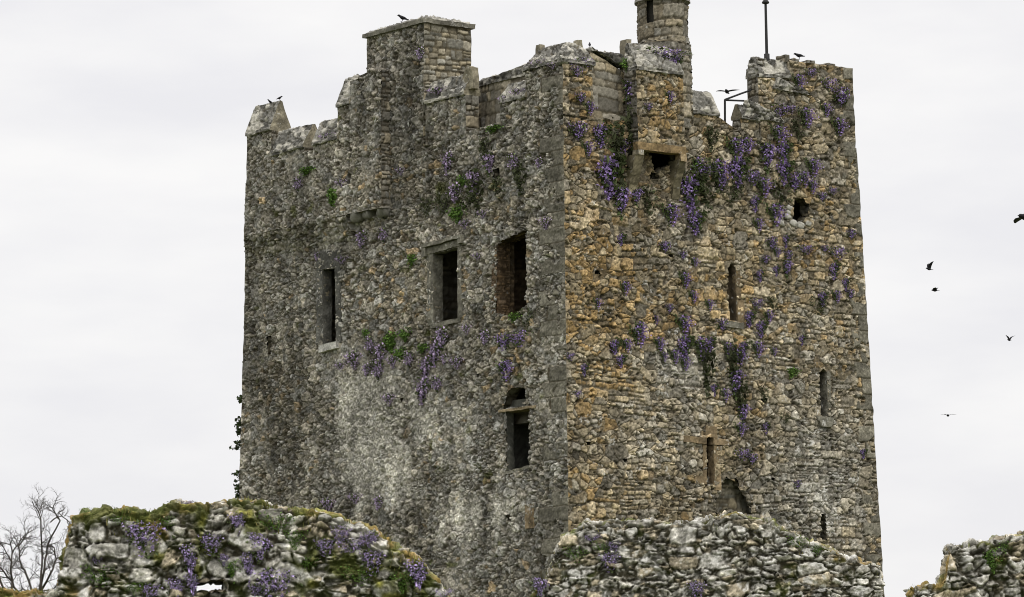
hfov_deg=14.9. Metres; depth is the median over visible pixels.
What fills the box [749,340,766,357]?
purple flower clump
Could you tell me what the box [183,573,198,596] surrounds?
purple flower clump
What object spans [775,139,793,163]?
purple flower clump
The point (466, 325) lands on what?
mauve flower clump
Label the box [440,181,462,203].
mauve flower clump
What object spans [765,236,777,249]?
purple flower clump
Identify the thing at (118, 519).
green plant
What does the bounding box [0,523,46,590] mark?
bare tree
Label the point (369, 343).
mauve flower clump
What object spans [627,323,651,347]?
purple flower clump
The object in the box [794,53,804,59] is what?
bird
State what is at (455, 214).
green plant
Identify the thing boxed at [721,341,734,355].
purple flower clump
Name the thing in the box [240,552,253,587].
purple flower clump
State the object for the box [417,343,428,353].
green plant
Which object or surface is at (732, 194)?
trailing plant
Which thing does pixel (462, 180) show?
green plant
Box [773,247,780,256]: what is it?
purple flower clump
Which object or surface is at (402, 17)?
bird
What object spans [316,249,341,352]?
window
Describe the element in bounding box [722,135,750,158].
purple flower clump
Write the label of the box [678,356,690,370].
purple flower clump
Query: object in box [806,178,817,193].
purple flower clump
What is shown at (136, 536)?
purple flower clump
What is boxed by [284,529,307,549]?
green plant
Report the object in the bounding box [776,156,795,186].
purple flower clump
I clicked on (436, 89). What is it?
mauve flower clump
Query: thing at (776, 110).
purple flower clump
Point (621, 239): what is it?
purple flower clump
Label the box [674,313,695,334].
purple flower clump
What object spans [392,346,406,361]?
green plant
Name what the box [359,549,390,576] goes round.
purple flower clump
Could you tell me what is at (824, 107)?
purple flower clump
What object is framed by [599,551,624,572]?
purple flower clump
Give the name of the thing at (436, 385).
mauve flower clump
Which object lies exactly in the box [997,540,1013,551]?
green plant
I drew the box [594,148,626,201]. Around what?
purple flower clump
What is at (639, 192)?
purple flower clump
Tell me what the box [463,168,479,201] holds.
mauve flower clump
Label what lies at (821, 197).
purple flower clump
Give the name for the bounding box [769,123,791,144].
purple flower clump
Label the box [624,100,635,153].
trailing plant
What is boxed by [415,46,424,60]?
mauve flower clump
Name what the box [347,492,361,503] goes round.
mauve flower clump
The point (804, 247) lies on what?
purple flower clump
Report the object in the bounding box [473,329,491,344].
mauve flower clump
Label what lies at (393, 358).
mauve flower clump
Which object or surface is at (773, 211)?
purple flower clump
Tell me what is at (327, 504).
mauve flower clump
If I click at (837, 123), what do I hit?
purple flower clump
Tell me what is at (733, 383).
purple flower clump
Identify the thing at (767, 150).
purple flower clump
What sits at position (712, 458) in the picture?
slit window
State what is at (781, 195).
trailing plant
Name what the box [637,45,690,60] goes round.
purple flower clump
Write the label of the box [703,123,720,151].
trailing plant
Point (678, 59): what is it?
purple flower clump
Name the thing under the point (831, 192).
purple flower clump
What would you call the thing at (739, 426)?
purple flower clump
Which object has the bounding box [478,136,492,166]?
trailing plant
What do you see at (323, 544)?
purple flower clump
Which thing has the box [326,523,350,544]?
purple flower clump
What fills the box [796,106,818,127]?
purple flower clump
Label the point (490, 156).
mauve flower clump
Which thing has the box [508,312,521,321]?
green plant
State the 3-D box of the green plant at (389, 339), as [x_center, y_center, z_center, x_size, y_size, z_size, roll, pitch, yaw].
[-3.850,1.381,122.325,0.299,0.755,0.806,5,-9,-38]
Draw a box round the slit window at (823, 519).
[820,514,826,539]
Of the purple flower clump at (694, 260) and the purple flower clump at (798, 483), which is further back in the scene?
the purple flower clump at (798, 483)
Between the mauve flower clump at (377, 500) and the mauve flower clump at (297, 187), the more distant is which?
the mauve flower clump at (297, 187)
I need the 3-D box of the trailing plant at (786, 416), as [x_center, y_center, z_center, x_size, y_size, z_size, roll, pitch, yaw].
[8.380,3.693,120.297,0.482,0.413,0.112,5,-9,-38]
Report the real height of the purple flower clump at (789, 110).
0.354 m
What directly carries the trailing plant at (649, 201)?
attached to the castle tower
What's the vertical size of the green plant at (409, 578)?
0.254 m
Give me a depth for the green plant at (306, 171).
126.14 m
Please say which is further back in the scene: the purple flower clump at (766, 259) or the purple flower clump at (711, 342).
the purple flower clump at (766, 259)
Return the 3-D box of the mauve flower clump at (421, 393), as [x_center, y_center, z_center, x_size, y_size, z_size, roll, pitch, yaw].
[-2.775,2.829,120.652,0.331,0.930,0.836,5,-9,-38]
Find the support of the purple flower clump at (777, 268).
attached to the castle tower
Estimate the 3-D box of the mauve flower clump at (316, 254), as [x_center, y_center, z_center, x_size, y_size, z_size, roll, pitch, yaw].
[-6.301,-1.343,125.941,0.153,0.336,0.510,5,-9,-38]
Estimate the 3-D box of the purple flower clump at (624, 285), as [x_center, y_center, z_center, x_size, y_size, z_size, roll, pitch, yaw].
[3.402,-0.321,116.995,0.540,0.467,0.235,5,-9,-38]
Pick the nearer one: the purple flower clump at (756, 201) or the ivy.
the purple flower clump at (756, 201)
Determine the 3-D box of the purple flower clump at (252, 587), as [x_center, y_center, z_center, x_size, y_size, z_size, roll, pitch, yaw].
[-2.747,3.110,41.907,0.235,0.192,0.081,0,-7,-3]
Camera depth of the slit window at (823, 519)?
120.95 m
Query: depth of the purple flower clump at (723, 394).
118.89 m
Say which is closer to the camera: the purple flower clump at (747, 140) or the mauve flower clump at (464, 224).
the mauve flower clump at (464, 224)
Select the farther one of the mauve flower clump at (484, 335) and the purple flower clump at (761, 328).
the purple flower clump at (761, 328)
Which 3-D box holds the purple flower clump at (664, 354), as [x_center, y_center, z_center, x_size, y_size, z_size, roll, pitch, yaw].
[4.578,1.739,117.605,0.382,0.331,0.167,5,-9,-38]
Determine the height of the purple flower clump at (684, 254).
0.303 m
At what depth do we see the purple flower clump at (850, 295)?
122.66 m
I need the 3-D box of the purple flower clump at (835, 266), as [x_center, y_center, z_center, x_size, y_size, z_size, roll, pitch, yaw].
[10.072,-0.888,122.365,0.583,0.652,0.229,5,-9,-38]
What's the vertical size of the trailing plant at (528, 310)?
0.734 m
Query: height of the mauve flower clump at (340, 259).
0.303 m
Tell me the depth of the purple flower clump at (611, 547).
58.04 m
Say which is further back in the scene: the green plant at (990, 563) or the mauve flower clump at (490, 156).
the mauve flower clump at (490, 156)
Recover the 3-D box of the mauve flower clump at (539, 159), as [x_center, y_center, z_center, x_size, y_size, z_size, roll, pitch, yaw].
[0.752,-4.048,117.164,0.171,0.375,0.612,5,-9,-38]
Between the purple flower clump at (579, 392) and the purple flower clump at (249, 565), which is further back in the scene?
the purple flower clump at (579, 392)
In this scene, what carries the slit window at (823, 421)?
in the castle tower
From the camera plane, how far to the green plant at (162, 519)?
41.95 m
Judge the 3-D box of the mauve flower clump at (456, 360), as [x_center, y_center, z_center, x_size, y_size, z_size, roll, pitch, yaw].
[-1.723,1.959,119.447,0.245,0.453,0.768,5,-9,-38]
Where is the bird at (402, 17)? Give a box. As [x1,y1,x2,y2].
[397,14,408,21]
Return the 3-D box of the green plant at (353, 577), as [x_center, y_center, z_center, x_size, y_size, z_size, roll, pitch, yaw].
[-1.641,2.960,41.997,0.449,0.230,0.067,0,-7,-3]
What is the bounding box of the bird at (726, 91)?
[718,89,736,93]
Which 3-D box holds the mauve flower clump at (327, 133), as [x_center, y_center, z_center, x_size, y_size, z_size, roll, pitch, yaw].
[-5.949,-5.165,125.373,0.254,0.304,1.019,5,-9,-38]
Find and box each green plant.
[80,564,122,586]
[110,516,129,523]
[121,582,154,594]
[158,516,175,526]
[225,559,242,583]
[257,512,294,533]
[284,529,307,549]
[296,556,318,569]
[298,166,315,176]
[326,188,337,206]
[338,566,375,585]
[362,328,369,337]
[382,331,396,353]
[390,571,415,593]
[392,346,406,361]
[396,327,411,342]
[407,254,416,267]
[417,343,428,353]
[446,203,466,223]
[456,173,466,188]
[485,124,503,132]
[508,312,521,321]
[562,547,587,562]
[590,540,611,554]
[620,58,627,72]
[693,162,705,179]
[787,366,801,378]
[787,535,809,549]
[810,544,824,554]
[982,547,1005,573]
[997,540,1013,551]
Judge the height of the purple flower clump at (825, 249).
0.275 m
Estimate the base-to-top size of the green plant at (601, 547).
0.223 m
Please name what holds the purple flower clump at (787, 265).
attached to the castle tower
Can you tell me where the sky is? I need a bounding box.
[0,0,1023,596]
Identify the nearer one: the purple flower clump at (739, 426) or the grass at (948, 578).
the grass at (948, 578)
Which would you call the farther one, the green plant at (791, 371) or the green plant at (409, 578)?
the green plant at (791, 371)
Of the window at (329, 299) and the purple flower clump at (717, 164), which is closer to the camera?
the purple flower clump at (717, 164)
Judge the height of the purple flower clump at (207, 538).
0.264 m
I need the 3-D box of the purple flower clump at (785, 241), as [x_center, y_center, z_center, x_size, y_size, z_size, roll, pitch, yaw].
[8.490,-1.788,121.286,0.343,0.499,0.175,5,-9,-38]
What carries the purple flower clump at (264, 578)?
attached to the ruined wall at (89, 536)
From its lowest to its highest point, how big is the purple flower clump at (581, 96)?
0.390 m
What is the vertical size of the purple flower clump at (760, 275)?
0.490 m
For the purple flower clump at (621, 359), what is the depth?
116.56 m
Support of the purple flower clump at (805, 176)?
attached to the castle tower
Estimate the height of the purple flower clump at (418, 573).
0.385 m
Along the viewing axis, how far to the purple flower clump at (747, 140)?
120.78 m
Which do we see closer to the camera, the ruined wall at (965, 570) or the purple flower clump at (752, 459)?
the ruined wall at (965, 570)
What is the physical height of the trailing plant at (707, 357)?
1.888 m
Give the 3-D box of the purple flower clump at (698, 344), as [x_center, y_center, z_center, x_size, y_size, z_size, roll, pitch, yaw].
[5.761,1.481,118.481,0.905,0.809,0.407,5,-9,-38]
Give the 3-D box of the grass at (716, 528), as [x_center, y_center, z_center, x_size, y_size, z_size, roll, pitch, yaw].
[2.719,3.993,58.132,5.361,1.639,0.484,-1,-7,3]
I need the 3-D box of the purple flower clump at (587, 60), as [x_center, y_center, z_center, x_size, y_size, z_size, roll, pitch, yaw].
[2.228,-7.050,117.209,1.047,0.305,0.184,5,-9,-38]
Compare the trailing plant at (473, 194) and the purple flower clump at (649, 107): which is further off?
the trailing plant at (473, 194)
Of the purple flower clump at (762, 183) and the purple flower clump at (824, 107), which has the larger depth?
the purple flower clump at (824, 107)
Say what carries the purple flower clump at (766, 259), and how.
attached to the castle tower
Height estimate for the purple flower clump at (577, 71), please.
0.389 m
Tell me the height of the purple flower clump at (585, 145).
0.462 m
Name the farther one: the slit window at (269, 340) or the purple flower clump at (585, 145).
the slit window at (269, 340)
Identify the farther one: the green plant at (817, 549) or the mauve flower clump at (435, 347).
the mauve flower clump at (435, 347)
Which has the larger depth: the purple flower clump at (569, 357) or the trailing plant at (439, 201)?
the trailing plant at (439, 201)
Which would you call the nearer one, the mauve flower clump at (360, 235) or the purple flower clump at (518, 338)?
the purple flower clump at (518, 338)
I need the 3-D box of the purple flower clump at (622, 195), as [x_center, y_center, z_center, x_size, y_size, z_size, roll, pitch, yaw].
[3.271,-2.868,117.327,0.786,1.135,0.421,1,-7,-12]
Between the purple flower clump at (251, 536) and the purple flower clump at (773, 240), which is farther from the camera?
the purple flower clump at (773, 240)
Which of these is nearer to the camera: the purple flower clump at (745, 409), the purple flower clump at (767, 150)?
the purple flower clump at (745, 409)
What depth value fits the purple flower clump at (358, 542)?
42.03 m
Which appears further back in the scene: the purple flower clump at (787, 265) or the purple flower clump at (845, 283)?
the purple flower clump at (845, 283)
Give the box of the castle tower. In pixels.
[239,0,884,596]
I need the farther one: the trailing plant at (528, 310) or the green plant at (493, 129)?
the green plant at (493, 129)
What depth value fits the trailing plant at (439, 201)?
120.78 m
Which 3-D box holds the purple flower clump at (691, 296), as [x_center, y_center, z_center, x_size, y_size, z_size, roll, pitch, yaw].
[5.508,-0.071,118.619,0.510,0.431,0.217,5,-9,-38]
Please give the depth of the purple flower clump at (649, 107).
117.94 m
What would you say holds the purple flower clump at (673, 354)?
attached to the castle tower
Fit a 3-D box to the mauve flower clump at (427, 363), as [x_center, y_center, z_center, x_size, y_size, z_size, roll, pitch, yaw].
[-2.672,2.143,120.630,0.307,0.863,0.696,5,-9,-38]
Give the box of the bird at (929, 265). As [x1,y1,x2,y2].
[926,261,933,269]
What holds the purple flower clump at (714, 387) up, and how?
attached to the castle tower
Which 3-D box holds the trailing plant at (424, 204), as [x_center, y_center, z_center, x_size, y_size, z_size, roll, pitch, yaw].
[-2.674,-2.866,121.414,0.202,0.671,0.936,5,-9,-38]
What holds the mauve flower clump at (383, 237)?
attached to the castle tower
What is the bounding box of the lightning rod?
[762,0,769,59]
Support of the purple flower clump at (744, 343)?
attached to the castle tower
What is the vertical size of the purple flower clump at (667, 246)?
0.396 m
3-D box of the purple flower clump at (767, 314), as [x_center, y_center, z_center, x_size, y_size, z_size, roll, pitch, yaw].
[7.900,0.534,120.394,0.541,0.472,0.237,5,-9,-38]
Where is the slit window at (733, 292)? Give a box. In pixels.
[722,264,745,328]
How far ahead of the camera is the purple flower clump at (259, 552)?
41.96 m
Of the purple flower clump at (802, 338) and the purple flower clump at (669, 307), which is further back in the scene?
the purple flower clump at (802, 338)
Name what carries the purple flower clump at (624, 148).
attached to the castle tower
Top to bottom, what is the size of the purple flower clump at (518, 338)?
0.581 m
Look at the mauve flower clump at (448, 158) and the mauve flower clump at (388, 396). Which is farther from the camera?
the mauve flower clump at (388, 396)
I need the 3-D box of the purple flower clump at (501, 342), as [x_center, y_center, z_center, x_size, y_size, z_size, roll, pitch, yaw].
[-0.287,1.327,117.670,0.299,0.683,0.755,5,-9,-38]
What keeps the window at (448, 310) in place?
in the castle tower
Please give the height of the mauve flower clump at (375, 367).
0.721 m
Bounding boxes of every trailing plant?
[417,195,435,216]
[430,188,451,216]
[453,179,478,214]
[467,168,486,215]
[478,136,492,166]
[491,175,504,200]
[510,158,528,195]
[517,307,535,330]
[589,127,608,146]
[606,115,632,192]
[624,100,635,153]
[639,184,659,215]
[682,166,689,185]
[690,159,721,212]
[697,336,717,396]
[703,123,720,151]
[720,175,743,206]
[725,338,743,393]
[736,373,748,420]
[759,385,768,401]
[767,296,777,312]
[769,176,792,209]
[780,413,790,424]
[792,116,805,140]
[809,296,827,314]
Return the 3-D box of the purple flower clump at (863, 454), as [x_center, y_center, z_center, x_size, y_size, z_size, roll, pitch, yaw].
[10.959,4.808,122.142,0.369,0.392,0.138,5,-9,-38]
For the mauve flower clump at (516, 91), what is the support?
attached to the castle tower
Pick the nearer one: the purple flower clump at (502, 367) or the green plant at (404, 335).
the purple flower clump at (502, 367)
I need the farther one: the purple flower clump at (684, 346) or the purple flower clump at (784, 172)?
the purple flower clump at (784, 172)
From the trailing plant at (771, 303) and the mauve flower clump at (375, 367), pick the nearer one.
the trailing plant at (771, 303)
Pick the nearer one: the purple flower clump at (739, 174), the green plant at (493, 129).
the green plant at (493, 129)
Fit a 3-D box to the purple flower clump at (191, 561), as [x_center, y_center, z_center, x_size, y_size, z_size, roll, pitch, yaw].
[-3.444,2.815,41.876,0.230,0.406,0.155,0,-7,-3]
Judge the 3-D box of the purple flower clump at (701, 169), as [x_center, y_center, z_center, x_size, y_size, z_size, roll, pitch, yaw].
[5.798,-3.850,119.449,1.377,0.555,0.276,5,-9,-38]
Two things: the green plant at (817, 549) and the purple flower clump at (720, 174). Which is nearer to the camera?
the green plant at (817, 549)
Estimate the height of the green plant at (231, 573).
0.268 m
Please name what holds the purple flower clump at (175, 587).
attached to the ruined wall at (89, 536)
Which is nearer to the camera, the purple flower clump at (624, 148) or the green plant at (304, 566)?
the green plant at (304, 566)
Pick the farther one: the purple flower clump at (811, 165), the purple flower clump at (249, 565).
the purple flower clump at (811, 165)
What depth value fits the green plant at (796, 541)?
57.90 m
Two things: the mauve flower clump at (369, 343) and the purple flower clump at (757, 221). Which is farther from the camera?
the mauve flower clump at (369, 343)
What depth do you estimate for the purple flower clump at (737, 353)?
119.42 m
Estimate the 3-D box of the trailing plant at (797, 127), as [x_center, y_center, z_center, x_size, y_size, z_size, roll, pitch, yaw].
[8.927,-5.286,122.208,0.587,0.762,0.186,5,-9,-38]
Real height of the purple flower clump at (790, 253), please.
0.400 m
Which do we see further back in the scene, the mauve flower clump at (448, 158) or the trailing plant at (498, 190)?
the mauve flower clump at (448, 158)
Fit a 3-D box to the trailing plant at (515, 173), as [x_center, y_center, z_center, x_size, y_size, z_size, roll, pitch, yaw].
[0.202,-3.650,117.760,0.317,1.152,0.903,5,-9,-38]
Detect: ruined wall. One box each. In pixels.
[0,498,449,596]
[530,510,884,596]
[903,531,1023,596]
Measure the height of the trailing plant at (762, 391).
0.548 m
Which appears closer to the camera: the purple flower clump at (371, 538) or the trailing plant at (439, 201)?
the purple flower clump at (371, 538)
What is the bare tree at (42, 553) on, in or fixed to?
on the ground
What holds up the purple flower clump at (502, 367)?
attached to the castle tower
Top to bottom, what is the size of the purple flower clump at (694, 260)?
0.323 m
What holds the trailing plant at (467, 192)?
attached to the castle tower
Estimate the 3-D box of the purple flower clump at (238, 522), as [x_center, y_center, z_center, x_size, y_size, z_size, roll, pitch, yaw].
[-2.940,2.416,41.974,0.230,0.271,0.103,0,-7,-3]
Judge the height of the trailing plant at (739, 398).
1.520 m
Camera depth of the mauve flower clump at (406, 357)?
121.43 m
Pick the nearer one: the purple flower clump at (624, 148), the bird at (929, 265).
the bird at (929, 265)
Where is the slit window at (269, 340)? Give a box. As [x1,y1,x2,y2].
[268,334,271,354]
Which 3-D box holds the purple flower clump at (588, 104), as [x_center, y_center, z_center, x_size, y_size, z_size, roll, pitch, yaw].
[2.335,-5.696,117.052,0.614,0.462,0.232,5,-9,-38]
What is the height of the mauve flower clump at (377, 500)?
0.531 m
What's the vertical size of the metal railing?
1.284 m
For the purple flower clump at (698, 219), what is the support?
attached to the castle tower
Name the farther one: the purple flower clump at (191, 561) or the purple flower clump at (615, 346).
the purple flower clump at (615, 346)
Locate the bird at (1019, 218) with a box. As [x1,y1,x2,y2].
[1013,214,1023,222]
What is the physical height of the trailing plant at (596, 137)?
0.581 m
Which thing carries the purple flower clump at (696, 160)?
attached to the castle tower
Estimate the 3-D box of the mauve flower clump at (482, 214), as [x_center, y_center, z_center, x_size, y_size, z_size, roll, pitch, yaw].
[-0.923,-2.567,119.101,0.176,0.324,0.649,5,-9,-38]
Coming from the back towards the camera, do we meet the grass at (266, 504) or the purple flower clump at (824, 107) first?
the purple flower clump at (824, 107)
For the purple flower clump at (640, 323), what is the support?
attached to the castle tower
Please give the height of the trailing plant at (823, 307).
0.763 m
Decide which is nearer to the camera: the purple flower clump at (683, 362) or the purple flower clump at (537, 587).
the purple flower clump at (537, 587)
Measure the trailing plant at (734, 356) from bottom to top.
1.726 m
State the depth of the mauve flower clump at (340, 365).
124.31 m
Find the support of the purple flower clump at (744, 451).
attached to the castle tower
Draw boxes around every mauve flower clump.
[292,176,302,190]
[313,251,320,260]
[318,132,335,138]
[318,498,335,510]
[334,178,346,187]
[334,255,347,264]
[334,362,346,369]
[341,349,362,369]
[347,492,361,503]
[352,230,368,248]
[361,362,371,376]
[363,336,374,354]
[370,359,384,381]
[371,342,388,361]
[373,495,383,509]
[377,228,387,243]
[380,393,395,405]
[385,355,397,368]
[394,167,403,174]
[403,351,413,368]
[413,376,432,404]
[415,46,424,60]
[417,355,432,381]
[424,86,445,95]
[426,339,443,367]
[430,375,442,393]
[432,325,449,347]
[438,353,446,364]
[440,151,454,174]
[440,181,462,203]
[448,355,463,369]
[458,219,470,229]
[460,324,470,334]
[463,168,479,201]
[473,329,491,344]
[476,209,487,218]
[481,152,493,177]
[506,153,520,169]
[509,88,523,94]
[533,156,543,168]
[536,216,551,229]
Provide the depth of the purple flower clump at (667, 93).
118.49 m
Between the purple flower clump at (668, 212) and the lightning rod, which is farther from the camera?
the lightning rod
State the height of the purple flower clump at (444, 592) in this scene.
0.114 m
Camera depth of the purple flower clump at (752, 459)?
119.25 m
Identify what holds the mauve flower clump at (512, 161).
attached to the castle tower
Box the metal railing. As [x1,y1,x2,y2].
[724,89,751,121]
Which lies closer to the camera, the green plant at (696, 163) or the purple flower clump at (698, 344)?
the purple flower clump at (698, 344)
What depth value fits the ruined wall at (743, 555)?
57.98 m
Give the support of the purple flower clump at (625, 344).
attached to the castle tower
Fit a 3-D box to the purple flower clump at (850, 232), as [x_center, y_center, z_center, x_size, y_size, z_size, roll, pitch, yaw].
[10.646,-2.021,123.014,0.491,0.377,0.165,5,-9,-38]
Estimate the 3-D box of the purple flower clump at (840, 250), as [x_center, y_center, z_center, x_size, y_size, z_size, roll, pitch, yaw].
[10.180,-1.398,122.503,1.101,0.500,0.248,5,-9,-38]
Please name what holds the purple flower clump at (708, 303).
attached to the castle tower
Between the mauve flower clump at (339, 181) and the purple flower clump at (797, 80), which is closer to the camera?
the purple flower clump at (797, 80)
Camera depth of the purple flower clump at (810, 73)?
122.84 m
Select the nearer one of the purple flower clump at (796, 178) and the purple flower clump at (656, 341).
the purple flower clump at (656, 341)
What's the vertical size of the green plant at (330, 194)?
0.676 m
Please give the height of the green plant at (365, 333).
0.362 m
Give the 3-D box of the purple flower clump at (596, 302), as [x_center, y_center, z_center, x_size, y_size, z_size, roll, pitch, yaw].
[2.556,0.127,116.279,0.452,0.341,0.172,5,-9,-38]
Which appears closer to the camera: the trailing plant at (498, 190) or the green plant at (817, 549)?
the green plant at (817, 549)
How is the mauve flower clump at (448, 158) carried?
attached to the castle tower
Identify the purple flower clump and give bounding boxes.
[121,519,175,558]
[140,583,167,596]
[165,579,185,595]
[179,543,199,580]
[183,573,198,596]
[197,533,229,556]
[217,553,229,566]
[227,512,244,535]
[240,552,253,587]
[244,532,264,542]
[244,582,261,595]
[246,537,272,563]
[253,567,302,596]
[314,538,341,556]
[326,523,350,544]
[332,536,369,553]
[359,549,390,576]
[360,530,379,548]
[403,559,430,594]
[433,588,456,596]
[494,332,510,350]
[495,359,513,380]
[506,328,532,347]
[528,576,549,596]
[565,352,576,361]
[567,120,587,140]
[570,66,582,76]
[570,390,581,398]
[574,91,585,103]
[577,57,597,67]
[580,140,595,155]
[581,361,589,375]
[583,100,597,114]
[584,535,601,540]
[592,120,612,148]
[593,297,603,308]
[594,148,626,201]
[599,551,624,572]
[606,541,623,552]
[609,337,622,354]
[610,136,631,155]
[610,185,633,220]
[616,352,627,367]
[617,232,626,245]
[618,280,632,295]
[620,338,634,352]
[621,80,632,110]
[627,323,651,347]
[631,187,644,206]
[634,320,647,334]
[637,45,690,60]
[644,102,652,110]
[652,315,659,323]
[652,335,667,350]
[658,241,670,253]
[659,202,683,226]
[659,351,667,361]
[664,90,675,102]
[665,303,672,313]
[668,349,679,363]
[671,53,683,63]
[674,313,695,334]
[676,331,694,359]
[678,251,686,259]
[678,271,693,287]
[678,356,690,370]
[680,169,706,213]
[685,163,716,176]
[687,207,707,235]
[687,289,697,301]
[687,580,710,596]
[690,155,706,174]
[690,256,700,266]
[690,334,712,360]
[705,299,715,310]
[706,157,733,182]
[707,334,716,351]
[711,163,732,189]
[711,381,719,396]
[715,318,728,332]
[718,387,732,401]
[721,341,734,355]
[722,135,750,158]
[727,367,745,400]
[728,151,751,188]
[730,448,752,460]
[732,348,748,367]
[733,421,748,435]
[735,402,751,427]
[739,339,749,357]
[740,136,753,153]
[743,169,763,186]
[744,308,756,327]
[745,453,757,464]
[748,298,766,308]
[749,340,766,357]
[750,193,762,212]
[753,217,765,231]
[754,176,774,197]
[756,267,765,281]
[756,318,768,337]
[757,141,778,174]
[761,255,770,264]
[763,202,787,226]
[763,309,775,323]
[763,421,770,433]
[764,103,802,114]
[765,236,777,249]
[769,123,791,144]
[771,108,783,116]
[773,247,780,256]
[773,264,780,276]
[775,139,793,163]
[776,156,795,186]
[781,259,793,278]
[782,233,790,247]
[783,250,792,260]
[786,171,802,192]
[791,72,807,88]
[793,479,800,487]
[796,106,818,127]
[797,170,812,187]
[797,244,815,254]
[798,333,806,345]
[804,67,818,77]
[804,157,823,176]
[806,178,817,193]
[816,76,841,91]
[816,192,826,201]
[818,289,828,306]
[819,102,833,116]
[821,244,828,251]
[824,246,848,260]
[825,187,836,195]
[827,260,841,279]
[829,116,849,135]
[831,290,841,302]
[832,86,849,106]
[841,276,850,290]
[846,229,855,239]
[846,288,854,299]
[859,447,867,458]
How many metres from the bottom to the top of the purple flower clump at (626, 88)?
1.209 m
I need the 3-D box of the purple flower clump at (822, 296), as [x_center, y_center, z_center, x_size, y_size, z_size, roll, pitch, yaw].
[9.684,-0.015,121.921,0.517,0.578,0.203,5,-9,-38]
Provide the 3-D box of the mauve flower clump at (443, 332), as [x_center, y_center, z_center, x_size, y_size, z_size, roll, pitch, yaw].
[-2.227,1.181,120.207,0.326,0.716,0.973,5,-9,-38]
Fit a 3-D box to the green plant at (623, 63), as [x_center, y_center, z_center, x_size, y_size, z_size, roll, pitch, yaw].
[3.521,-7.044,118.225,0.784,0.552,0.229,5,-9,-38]
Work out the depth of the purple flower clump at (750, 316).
119.92 m
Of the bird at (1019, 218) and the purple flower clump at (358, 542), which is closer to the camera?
the purple flower clump at (358, 542)
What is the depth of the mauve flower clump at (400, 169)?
122.68 m
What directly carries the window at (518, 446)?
in the castle tower
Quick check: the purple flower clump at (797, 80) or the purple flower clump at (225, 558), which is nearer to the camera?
the purple flower clump at (225, 558)
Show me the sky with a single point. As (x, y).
(124, 123)
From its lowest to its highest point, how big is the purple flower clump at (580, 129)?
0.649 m
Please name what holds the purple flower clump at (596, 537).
attached to the ruined wall at (743, 555)
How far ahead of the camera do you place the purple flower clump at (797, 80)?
122.44 m
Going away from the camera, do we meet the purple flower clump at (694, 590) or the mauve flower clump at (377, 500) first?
the purple flower clump at (694, 590)
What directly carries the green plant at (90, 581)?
attached to the ruined wall at (89, 536)
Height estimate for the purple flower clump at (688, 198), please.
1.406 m
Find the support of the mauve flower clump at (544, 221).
attached to the castle tower
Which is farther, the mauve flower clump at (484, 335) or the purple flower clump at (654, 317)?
the mauve flower clump at (484, 335)
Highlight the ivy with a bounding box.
[229,395,242,498]
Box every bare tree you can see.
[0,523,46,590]
[3,482,71,591]
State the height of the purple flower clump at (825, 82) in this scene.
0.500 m
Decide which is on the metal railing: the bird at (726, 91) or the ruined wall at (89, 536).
the bird at (726, 91)
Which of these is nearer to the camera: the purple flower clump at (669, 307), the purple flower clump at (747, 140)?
the purple flower clump at (669, 307)
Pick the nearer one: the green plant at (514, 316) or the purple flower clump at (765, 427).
the green plant at (514, 316)
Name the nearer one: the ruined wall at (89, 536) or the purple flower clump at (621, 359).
the ruined wall at (89, 536)
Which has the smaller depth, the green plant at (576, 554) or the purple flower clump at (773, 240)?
the green plant at (576, 554)
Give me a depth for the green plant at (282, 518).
42.02 m
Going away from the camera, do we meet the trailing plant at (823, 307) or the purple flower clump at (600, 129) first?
the purple flower clump at (600, 129)
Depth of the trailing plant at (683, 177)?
119.05 m
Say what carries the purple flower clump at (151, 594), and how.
attached to the ruined wall at (89, 536)
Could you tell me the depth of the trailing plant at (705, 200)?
119.47 m
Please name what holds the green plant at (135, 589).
attached to the ruined wall at (89, 536)
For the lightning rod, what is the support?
on the castle tower
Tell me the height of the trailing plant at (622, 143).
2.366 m
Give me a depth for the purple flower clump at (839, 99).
123.49 m
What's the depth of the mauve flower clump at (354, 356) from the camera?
123.71 m
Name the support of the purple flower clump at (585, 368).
attached to the castle tower
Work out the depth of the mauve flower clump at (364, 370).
123.17 m
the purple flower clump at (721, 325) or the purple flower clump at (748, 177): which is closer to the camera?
the purple flower clump at (721, 325)
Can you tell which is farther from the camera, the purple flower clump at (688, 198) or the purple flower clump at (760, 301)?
the purple flower clump at (760, 301)
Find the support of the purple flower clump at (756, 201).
attached to the castle tower
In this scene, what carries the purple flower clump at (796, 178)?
attached to the castle tower
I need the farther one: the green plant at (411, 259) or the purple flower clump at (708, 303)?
the green plant at (411, 259)
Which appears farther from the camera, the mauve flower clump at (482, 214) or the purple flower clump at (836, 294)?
the purple flower clump at (836, 294)
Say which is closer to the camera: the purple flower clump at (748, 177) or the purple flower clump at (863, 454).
the purple flower clump at (748, 177)
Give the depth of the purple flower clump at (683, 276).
118.49 m
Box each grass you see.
[0,496,421,594]
[545,513,877,577]
[907,531,1023,596]
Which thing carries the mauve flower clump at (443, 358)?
attached to the castle tower
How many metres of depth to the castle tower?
120.23 m
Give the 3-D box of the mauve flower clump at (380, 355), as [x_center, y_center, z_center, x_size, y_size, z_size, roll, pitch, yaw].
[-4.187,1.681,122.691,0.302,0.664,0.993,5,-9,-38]

